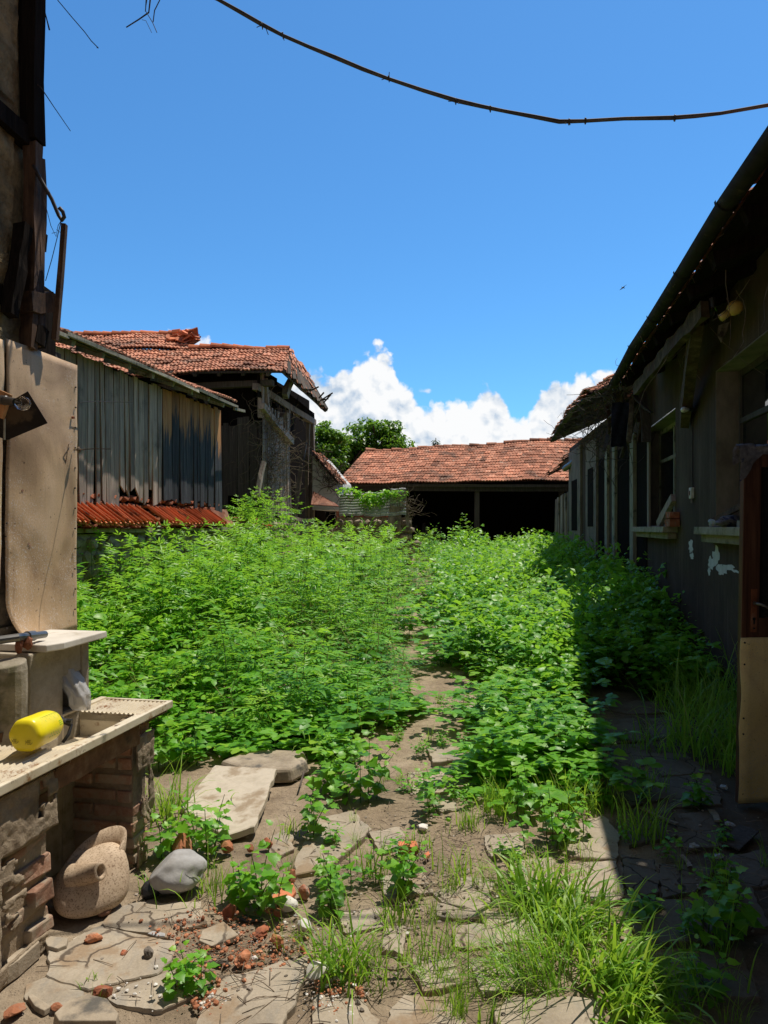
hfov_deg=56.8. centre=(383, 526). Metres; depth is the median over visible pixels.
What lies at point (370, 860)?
grass clump
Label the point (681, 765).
flagstone
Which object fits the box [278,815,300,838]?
grass clump
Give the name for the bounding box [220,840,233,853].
brick chunk
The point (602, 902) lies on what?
grass clump
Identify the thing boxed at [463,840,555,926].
grass clump
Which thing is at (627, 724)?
flagstone
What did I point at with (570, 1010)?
flagstone
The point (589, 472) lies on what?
window
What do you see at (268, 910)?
brick chunk
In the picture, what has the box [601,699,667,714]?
flagstone
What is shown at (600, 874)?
flagstone
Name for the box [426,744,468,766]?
flagstone
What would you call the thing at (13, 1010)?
brick chunk
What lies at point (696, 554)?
long house
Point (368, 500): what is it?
fence vine
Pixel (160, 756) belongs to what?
young plant
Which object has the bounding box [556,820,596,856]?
grass clump
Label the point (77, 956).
flagstone
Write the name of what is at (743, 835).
board scrap
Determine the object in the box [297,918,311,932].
plaster chunk
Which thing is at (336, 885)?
young plant
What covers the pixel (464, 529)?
elder bush
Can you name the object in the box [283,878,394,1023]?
grass clump
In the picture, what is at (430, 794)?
young plant
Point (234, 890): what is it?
young plant
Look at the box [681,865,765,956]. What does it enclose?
young plant
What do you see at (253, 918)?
black strip
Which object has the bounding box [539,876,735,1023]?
grass clump
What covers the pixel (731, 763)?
grass clump
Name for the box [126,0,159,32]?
hanging twig
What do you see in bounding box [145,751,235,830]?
grass clump
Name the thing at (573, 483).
window
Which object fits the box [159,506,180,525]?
clay tile
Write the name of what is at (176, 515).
clay tile
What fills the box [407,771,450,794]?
flagstone
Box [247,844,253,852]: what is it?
brick chunk
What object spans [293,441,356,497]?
dry vine
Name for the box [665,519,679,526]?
brick
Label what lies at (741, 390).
window
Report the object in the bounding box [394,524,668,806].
sunlit weeds
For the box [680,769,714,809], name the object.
young plant
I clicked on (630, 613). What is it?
shaded weeds
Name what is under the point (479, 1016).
grass clump
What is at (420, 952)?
grass clump
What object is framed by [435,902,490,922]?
flagstone
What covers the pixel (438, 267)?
sky
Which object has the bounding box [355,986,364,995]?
brick chunk
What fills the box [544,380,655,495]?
dry vine
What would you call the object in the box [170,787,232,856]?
young plant
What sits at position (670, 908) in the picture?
flagstone
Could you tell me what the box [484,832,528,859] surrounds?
flagstone
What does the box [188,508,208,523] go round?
clay tile
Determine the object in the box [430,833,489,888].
grass clump
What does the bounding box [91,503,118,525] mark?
clay tile
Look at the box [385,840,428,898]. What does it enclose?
young plant
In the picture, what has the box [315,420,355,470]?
broadleaf tree
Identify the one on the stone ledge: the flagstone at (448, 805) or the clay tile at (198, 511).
the clay tile at (198, 511)
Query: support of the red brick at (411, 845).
on the ground
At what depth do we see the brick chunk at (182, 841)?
3.43 m
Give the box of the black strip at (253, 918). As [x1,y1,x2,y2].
[237,914,262,921]
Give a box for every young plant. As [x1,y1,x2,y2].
[142,804,211,860]
[146,720,185,772]
[160,940,218,1001]
[167,716,208,765]
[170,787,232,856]
[221,861,260,913]
[237,819,295,921]
[297,776,347,838]
[305,749,362,804]
[312,836,386,889]
[313,730,364,772]
[314,855,346,918]
[342,730,402,802]
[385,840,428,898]
[414,762,460,821]
[503,758,541,821]
[505,782,595,848]
[540,787,594,843]
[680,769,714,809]
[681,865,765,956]
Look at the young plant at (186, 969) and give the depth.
2.44 m
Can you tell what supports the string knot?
attached to the mud house at (38, 526)
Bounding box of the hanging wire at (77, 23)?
[57,0,97,47]
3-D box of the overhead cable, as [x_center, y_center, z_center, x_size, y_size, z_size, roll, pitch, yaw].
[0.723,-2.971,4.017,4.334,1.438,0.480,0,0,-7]
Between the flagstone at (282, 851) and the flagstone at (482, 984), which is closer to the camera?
the flagstone at (482, 984)
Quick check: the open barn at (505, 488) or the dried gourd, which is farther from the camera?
the open barn at (505, 488)
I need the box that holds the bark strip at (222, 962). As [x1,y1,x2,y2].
[209,959,228,966]
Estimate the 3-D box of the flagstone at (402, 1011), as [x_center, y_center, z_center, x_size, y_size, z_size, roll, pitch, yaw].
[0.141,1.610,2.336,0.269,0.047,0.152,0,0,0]
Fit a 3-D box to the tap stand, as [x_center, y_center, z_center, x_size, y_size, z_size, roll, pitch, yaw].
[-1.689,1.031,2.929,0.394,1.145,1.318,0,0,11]
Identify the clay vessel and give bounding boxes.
[52,826,129,918]
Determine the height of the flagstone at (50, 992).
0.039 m
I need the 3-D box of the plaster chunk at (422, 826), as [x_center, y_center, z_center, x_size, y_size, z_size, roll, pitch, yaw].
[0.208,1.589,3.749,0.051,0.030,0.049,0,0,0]
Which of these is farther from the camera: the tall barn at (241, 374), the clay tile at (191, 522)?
the tall barn at (241, 374)
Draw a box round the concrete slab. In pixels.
[181,765,276,840]
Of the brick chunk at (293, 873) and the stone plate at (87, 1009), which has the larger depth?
the brick chunk at (293, 873)
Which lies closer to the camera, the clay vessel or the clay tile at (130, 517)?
the clay vessel
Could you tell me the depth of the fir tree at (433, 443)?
59.82 m
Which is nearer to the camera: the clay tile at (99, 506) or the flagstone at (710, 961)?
the flagstone at (710, 961)
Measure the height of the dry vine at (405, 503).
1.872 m
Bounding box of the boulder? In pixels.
[149,849,206,893]
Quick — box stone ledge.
[76,527,267,623]
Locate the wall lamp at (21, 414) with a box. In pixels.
[0,390,46,439]
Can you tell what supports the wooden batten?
attached to the mud house at (38, 526)
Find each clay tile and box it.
[77,502,104,525]
[77,506,99,524]
[77,510,93,526]
[77,513,88,525]
[81,501,109,525]
[86,501,113,525]
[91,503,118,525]
[96,502,123,525]
[101,503,127,525]
[105,502,132,524]
[111,503,136,525]
[115,504,141,525]
[119,504,144,525]
[123,504,149,524]
[128,503,152,524]
[132,505,156,525]
[136,504,160,525]
[148,505,171,525]
[151,506,175,524]
[155,506,178,524]
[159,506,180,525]
[163,506,184,525]
[166,506,188,524]
[170,506,191,525]
[173,507,194,526]
[176,508,198,525]
[179,508,201,524]
[182,508,204,524]
[185,507,204,522]
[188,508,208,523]
[192,508,211,525]
[194,508,212,523]
[197,509,217,525]
[200,508,220,525]
[206,509,225,525]
[208,509,227,524]
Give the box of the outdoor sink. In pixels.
[0,696,172,990]
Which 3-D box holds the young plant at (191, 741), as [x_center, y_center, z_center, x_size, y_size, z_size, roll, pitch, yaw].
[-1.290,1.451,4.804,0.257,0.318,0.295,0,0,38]
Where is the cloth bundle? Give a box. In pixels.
[714,515,739,526]
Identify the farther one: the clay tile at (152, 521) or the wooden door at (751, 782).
the clay tile at (152, 521)
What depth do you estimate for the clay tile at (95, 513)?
9.37 m
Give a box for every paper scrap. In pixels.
[689,842,698,847]
[714,853,723,858]
[725,821,735,825]
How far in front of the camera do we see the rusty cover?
19.67 m
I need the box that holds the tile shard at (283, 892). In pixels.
[272,883,295,908]
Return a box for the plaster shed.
[311,450,352,510]
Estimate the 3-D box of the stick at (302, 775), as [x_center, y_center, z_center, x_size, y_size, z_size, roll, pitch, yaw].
[-0.516,1.573,4.589,0.017,0.025,0.625,0,0,-2]
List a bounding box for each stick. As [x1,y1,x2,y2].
[299,755,307,787]
[380,962,415,970]
[640,807,678,824]
[679,854,691,866]
[708,809,719,821]
[711,503,739,520]
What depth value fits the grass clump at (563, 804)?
4.04 m
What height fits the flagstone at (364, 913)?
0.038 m
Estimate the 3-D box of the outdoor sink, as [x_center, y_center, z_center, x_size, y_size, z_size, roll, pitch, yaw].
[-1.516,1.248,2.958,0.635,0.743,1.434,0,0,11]
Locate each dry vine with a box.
[227,385,315,518]
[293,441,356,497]
[320,472,431,535]
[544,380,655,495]
[615,233,767,417]
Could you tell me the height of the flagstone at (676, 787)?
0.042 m
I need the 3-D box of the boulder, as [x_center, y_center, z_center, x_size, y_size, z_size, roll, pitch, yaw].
[-0.907,1.520,3.124,0.242,0.168,0.226,0,0,0]
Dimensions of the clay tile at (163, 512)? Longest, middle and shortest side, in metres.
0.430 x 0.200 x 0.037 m
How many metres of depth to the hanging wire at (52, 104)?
3.58 m
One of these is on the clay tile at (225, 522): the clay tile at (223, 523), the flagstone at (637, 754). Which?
the clay tile at (223, 523)
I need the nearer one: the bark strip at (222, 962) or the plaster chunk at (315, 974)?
the plaster chunk at (315, 974)
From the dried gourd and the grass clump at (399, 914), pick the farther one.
the dried gourd
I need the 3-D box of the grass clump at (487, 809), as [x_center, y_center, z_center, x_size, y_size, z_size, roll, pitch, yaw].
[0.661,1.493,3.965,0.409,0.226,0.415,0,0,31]
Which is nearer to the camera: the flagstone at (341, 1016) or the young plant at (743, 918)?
the flagstone at (341, 1016)
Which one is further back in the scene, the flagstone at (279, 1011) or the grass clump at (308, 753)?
the grass clump at (308, 753)
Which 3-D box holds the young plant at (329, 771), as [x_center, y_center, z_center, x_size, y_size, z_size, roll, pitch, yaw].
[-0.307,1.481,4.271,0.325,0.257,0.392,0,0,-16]
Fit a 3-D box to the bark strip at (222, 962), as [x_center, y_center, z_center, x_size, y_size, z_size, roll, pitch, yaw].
[-0.604,1.594,2.592,0.084,0.012,0.033,0,0,0]
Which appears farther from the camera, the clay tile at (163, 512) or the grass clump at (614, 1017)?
the clay tile at (163, 512)
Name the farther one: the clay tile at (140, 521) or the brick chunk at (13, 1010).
the clay tile at (140, 521)
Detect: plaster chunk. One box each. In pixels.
[251,955,257,962]
[280,896,297,911]
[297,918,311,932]
[305,960,328,981]
[418,823,427,830]
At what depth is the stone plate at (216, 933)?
2.74 m
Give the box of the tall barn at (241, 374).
[56,327,332,568]
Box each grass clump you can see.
[73,970,109,990]
[133,869,148,894]
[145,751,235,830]
[150,839,256,912]
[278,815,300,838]
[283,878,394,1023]
[293,727,323,757]
[333,909,402,997]
[350,829,409,881]
[364,871,432,934]
[374,902,506,1021]
[392,922,439,980]
[401,826,440,852]
[407,903,474,967]
[415,871,638,1023]
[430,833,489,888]
[444,803,484,835]
[455,833,627,939]
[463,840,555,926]
[469,769,531,825]
[477,980,504,1023]
[491,858,676,999]
[524,841,620,903]
[526,852,666,958]
[527,762,600,817]
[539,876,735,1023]
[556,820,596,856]
[557,765,640,826]
[572,901,760,1023]
[577,961,711,1023]
[582,664,736,777]
[600,724,674,753]
[602,771,686,849]
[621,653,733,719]
[627,757,684,794]
[650,629,737,729]
[663,694,735,776]
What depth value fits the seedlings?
3.00 m
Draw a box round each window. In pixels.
[571,479,576,530]
[587,467,592,526]
[631,409,677,538]
[694,330,767,544]
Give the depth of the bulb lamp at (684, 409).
7.55 m
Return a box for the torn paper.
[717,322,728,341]
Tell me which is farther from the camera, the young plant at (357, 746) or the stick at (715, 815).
the young plant at (357, 746)
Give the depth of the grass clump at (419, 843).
3.53 m
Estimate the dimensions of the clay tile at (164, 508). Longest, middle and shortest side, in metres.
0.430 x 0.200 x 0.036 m
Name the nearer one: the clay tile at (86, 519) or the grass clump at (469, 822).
the grass clump at (469, 822)
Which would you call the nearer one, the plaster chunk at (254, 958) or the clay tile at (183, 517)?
the plaster chunk at (254, 958)
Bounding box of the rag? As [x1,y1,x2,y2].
[732,443,767,481]
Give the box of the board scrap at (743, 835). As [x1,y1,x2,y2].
[721,824,758,850]
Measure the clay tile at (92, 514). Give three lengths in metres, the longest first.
0.430 x 0.200 x 0.036 m
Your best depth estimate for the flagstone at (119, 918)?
2.88 m
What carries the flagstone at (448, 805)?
on the ground
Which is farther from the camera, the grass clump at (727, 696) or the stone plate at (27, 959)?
the grass clump at (727, 696)
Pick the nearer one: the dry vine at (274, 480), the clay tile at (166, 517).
the clay tile at (166, 517)
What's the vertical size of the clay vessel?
0.276 m
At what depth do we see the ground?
3.49 m
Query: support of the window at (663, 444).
in the long house at (696, 554)
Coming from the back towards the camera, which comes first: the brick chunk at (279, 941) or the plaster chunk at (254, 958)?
the brick chunk at (279, 941)
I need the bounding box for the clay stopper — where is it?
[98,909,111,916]
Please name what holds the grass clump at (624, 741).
on the ground
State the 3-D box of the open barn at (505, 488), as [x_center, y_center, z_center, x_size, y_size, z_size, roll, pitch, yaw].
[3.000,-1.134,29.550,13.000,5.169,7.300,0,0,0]
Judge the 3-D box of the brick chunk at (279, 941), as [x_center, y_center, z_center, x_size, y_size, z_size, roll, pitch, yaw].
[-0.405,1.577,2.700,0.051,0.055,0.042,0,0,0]
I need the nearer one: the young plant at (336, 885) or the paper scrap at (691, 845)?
the young plant at (336, 885)
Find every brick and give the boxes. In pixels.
[398,841,418,854]
[665,512,679,518]
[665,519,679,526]
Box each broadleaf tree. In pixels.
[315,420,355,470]
[338,441,362,471]
[342,417,414,458]
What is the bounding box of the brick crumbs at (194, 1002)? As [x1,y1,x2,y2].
[139,899,366,1014]
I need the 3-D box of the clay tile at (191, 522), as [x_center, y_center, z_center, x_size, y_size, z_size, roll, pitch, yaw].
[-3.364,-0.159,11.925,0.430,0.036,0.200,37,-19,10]
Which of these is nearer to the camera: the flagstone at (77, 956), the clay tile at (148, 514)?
the flagstone at (77, 956)
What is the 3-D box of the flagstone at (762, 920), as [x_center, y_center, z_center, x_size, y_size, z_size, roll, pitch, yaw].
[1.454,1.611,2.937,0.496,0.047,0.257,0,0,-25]
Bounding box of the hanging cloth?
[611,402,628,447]
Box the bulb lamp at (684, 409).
[681,407,696,412]
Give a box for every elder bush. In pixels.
[225,486,294,537]
[239,486,314,552]
[453,513,480,546]
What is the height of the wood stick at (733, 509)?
0.226 m
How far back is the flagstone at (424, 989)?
2.50 m
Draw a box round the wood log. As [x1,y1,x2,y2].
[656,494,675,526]
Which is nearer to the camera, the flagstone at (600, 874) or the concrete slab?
the flagstone at (600, 874)
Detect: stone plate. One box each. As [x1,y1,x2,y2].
[7,941,39,983]
[28,994,50,1015]
[44,936,67,951]
[53,994,119,1023]
[199,922,238,950]
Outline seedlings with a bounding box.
[92,635,767,1023]
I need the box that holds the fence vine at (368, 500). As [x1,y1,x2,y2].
[335,486,407,510]
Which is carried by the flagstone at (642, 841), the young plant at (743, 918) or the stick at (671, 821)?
the stick at (671, 821)
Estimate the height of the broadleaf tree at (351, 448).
5.783 m
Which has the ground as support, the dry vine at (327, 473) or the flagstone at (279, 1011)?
the flagstone at (279, 1011)
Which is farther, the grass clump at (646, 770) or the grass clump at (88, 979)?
the grass clump at (646, 770)
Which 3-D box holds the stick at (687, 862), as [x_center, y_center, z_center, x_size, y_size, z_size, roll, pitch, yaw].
[1.426,1.575,3.348,0.029,0.021,0.139,0,0,7]
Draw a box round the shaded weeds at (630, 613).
[520,528,723,699]
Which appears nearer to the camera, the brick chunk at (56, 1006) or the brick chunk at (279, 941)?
the brick chunk at (56, 1006)
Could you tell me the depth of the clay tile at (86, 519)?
9.02 m
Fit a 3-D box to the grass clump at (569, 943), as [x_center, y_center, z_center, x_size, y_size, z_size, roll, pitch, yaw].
[0.725,1.491,2.658,0.663,0.327,0.613,0,0,11]
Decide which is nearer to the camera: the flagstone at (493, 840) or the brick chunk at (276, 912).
the brick chunk at (276, 912)
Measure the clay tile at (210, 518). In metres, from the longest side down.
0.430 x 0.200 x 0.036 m
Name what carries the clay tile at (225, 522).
on the stone ledge
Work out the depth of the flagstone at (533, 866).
3.31 m
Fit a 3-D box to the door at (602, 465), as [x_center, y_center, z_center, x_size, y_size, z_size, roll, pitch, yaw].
[4.493,-0.050,14.617,0.007,2.700,0.823,0,0,7]
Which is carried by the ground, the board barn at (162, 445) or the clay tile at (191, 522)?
the board barn at (162, 445)
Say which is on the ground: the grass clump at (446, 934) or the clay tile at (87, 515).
the grass clump at (446, 934)
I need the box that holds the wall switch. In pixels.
[688,404,693,502]
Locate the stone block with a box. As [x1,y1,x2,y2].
[220,750,308,782]
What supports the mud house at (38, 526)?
on the ground
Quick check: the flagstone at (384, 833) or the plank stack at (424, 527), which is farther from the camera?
the plank stack at (424, 527)
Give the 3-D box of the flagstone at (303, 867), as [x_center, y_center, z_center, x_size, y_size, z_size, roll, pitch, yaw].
[-0.245,1.611,3.609,0.320,0.049,0.782,0,0,9]
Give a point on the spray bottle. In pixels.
(34, 731)
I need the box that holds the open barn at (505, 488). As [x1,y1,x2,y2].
[309,437,581,548]
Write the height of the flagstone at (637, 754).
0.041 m
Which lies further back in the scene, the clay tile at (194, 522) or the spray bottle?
the clay tile at (194, 522)
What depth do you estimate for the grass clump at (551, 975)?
2.51 m
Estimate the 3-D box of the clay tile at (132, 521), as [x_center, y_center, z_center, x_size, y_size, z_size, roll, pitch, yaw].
[-3.712,-0.164,10.117,0.430,0.036,0.200,38,-16,7]
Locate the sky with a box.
[43,0,767,461]
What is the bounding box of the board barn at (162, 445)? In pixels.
[56,327,244,533]
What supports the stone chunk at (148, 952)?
on the flagstone at (77, 956)
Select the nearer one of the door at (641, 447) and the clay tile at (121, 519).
the clay tile at (121, 519)
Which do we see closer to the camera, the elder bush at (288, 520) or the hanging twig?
the hanging twig
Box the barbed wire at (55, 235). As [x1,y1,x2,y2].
[41,193,60,280]
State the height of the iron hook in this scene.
0.265 m
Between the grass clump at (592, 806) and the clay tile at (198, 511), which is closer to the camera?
the grass clump at (592, 806)
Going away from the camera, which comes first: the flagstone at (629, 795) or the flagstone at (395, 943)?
the flagstone at (395, 943)
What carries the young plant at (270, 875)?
on the ground
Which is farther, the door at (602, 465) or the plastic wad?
the door at (602, 465)
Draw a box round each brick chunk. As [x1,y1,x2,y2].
[3,1002,25,1018]
[51,1002,62,1011]
[84,932,102,943]
[92,985,112,997]
[120,950,127,955]
[171,833,192,850]
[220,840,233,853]
[222,904,235,920]
[233,949,250,967]
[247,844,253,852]
[253,924,268,937]
[263,837,272,848]
[265,907,273,914]
[271,934,283,948]
[273,908,280,917]
[289,869,295,882]
[298,884,309,899]
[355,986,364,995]
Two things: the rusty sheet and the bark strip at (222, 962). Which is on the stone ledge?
the rusty sheet
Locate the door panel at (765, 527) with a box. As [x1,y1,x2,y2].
[762,467,767,616]
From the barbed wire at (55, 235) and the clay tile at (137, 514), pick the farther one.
the clay tile at (137, 514)
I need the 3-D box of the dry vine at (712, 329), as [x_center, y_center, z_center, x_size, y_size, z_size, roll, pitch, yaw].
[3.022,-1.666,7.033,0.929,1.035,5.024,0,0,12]
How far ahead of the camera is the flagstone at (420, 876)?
3.11 m
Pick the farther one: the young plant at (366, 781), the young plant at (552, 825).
the young plant at (366, 781)
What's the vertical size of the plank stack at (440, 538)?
0.979 m
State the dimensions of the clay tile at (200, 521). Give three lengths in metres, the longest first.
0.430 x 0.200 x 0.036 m
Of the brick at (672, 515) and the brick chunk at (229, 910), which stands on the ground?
the brick chunk at (229, 910)
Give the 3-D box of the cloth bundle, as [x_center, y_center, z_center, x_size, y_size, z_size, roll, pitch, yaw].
[2.997,-0.044,6.095,0.381,0.112,0.147,0,0,-19]
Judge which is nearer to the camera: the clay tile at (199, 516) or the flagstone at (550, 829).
the flagstone at (550, 829)
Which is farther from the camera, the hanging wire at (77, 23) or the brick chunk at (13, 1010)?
the hanging wire at (77, 23)
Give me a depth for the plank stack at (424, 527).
28.01 m
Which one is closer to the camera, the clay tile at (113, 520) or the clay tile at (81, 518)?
the clay tile at (81, 518)
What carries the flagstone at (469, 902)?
on the ground
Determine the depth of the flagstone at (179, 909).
2.93 m
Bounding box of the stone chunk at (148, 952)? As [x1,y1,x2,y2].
[144,946,153,958]
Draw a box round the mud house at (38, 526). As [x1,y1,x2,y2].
[0,0,77,635]
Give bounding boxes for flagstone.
[24,977,83,1013]
[45,926,176,991]
[101,899,179,939]
[107,970,199,1015]
[158,901,206,931]
[196,956,308,1023]
[269,830,293,858]
[294,811,371,878]
[311,993,380,1023]
[336,906,383,936]
[369,827,404,855]
[378,872,432,902]
[380,925,406,961]
[387,995,466,1023]
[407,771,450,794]
[412,954,461,996]
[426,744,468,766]
[434,876,494,908]
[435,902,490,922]
[436,800,456,813]
[452,923,496,952]
[472,956,517,998]
[481,911,533,945]
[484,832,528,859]
[494,996,604,1023]
[509,857,558,899]
[542,818,559,835]
[559,861,624,907]
[560,814,620,861]
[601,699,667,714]
[603,718,644,744]
[609,744,650,771]
[619,772,666,807]
[620,854,659,898]
[625,807,676,848]
[627,899,706,948]
[642,716,676,741]
[649,752,711,776]
[659,864,712,898]
[660,774,721,808]
[673,810,725,853]
[681,950,759,1006]
[701,885,767,945]
[720,849,767,889]
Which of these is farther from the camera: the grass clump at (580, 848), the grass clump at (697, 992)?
the grass clump at (580, 848)
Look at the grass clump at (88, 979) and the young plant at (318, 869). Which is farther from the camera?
the young plant at (318, 869)
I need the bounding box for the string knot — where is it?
[66,442,82,459]
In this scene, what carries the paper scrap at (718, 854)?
on the ground
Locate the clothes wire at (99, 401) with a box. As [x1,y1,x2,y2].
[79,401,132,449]
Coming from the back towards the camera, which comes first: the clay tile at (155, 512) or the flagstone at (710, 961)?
the clay tile at (155, 512)
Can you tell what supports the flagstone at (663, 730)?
on the ground
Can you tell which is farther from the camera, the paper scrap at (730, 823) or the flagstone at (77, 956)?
the paper scrap at (730, 823)
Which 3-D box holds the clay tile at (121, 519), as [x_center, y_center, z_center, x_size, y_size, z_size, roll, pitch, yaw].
[-3.757,-0.166,9.892,0.430,0.036,0.200,35,-19,8]
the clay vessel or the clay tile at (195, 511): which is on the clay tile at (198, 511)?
the clay tile at (195, 511)
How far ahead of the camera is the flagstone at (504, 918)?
2.84 m
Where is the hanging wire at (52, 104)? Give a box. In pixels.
[37,84,70,130]
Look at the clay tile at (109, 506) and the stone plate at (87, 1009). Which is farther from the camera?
the clay tile at (109, 506)
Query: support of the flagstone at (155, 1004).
on the ground
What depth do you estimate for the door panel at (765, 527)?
4.07 m
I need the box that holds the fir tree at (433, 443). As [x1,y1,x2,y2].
[431,438,440,445]
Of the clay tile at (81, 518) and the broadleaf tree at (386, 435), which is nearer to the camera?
the clay tile at (81, 518)
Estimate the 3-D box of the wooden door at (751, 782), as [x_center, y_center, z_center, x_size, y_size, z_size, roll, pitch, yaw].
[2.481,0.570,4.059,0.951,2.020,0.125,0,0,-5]
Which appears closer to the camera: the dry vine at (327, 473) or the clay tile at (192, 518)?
the clay tile at (192, 518)
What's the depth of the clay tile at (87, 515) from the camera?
9.14 m
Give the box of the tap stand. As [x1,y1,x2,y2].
[0,629,106,876]
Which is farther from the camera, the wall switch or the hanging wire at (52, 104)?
the wall switch
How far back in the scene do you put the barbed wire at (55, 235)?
3.56 m
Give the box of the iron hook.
[32,164,65,221]
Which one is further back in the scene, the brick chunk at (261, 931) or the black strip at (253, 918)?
the black strip at (253, 918)
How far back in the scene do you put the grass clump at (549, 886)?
3.03 m
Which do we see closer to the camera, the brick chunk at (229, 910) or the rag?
the brick chunk at (229, 910)
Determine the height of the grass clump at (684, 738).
0.659 m
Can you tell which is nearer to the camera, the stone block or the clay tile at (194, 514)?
the stone block
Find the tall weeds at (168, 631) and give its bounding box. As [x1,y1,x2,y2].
[76,505,444,763]
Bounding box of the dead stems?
[37,710,767,1023]
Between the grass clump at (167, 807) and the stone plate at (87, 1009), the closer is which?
the stone plate at (87, 1009)
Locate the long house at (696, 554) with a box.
[545,126,767,694]
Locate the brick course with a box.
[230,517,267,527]
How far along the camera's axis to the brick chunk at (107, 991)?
2.40 m
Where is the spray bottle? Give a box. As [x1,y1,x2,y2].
[9,710,72,751]
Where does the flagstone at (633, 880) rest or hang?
on the ground
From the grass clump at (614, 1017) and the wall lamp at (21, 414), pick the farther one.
the wall lamp at (21, 414)
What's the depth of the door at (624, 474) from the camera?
12.47 m
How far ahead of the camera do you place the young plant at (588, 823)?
3.64 m
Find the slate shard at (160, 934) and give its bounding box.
[148,931,164,936]
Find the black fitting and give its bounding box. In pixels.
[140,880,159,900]
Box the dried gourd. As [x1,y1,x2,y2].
[718,300,742,321]
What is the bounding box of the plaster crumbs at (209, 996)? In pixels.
[109,833,514,1022]
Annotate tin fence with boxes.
[337,488,421,566]
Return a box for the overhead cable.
[216,0,767,124]
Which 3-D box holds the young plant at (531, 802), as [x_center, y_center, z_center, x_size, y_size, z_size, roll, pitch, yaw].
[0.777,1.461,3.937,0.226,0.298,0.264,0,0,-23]
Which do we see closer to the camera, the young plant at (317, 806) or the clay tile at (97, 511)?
the young plant at (317, 806)
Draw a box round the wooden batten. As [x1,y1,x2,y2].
[51,223,67,340]
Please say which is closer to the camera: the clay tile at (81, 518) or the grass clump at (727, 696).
the grass clump at (727, 696)
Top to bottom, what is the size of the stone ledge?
1.586 m
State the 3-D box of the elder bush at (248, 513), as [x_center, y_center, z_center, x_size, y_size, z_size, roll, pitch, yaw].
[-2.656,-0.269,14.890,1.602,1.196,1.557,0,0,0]
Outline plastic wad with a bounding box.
[708,519,720,526]
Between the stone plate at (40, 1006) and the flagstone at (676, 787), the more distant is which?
the flagstone at (676, 787)
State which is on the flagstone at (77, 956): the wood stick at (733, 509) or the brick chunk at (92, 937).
the brick chunk at (92, 937)
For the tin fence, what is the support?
on the ground
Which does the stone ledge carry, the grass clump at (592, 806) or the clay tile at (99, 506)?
the clay tile at (99, 506)
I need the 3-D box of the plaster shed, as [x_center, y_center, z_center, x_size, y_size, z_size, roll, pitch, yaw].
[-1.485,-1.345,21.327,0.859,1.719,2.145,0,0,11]
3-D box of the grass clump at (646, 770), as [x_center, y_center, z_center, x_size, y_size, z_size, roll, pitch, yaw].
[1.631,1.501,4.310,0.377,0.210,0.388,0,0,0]
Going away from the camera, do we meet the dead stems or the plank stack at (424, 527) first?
the dead stems
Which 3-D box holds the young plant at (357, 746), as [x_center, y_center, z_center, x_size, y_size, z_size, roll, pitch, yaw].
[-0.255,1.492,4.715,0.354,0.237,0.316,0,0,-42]
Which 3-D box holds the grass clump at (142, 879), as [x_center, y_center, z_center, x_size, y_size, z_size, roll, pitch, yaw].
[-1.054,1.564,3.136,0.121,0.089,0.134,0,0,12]
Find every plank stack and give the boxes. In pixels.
[412,523,437,553]
[420,529,445,553]
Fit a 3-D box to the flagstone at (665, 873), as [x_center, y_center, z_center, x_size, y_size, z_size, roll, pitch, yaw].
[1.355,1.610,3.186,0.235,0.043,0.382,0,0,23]
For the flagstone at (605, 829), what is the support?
on the ground
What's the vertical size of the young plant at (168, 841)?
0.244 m
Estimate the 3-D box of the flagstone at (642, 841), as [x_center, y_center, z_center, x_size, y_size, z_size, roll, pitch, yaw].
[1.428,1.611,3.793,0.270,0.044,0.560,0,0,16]
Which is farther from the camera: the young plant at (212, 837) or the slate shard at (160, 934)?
the young plant at (212, 837)
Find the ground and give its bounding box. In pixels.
[0,553,767,1023]
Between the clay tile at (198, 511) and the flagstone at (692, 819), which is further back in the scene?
the clay tile at (198, 511)
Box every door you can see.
[599,458,604,558]
[618,444,629,577]
[637,442,646,581]
[735,454,767,803]
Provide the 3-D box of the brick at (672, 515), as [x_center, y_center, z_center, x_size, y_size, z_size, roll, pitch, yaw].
[3.497,-0.137,8.609,0.116,0.086,0.255,0,0,11]
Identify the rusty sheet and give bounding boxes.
[209,507,232,525]
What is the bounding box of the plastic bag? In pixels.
[63,669,90,710]
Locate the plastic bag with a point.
(76, 690)
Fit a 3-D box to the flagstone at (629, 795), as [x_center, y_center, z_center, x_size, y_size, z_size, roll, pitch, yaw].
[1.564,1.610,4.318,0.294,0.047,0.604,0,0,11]
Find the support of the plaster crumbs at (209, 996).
on the ground
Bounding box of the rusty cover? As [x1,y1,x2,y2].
[311,491,338,506]

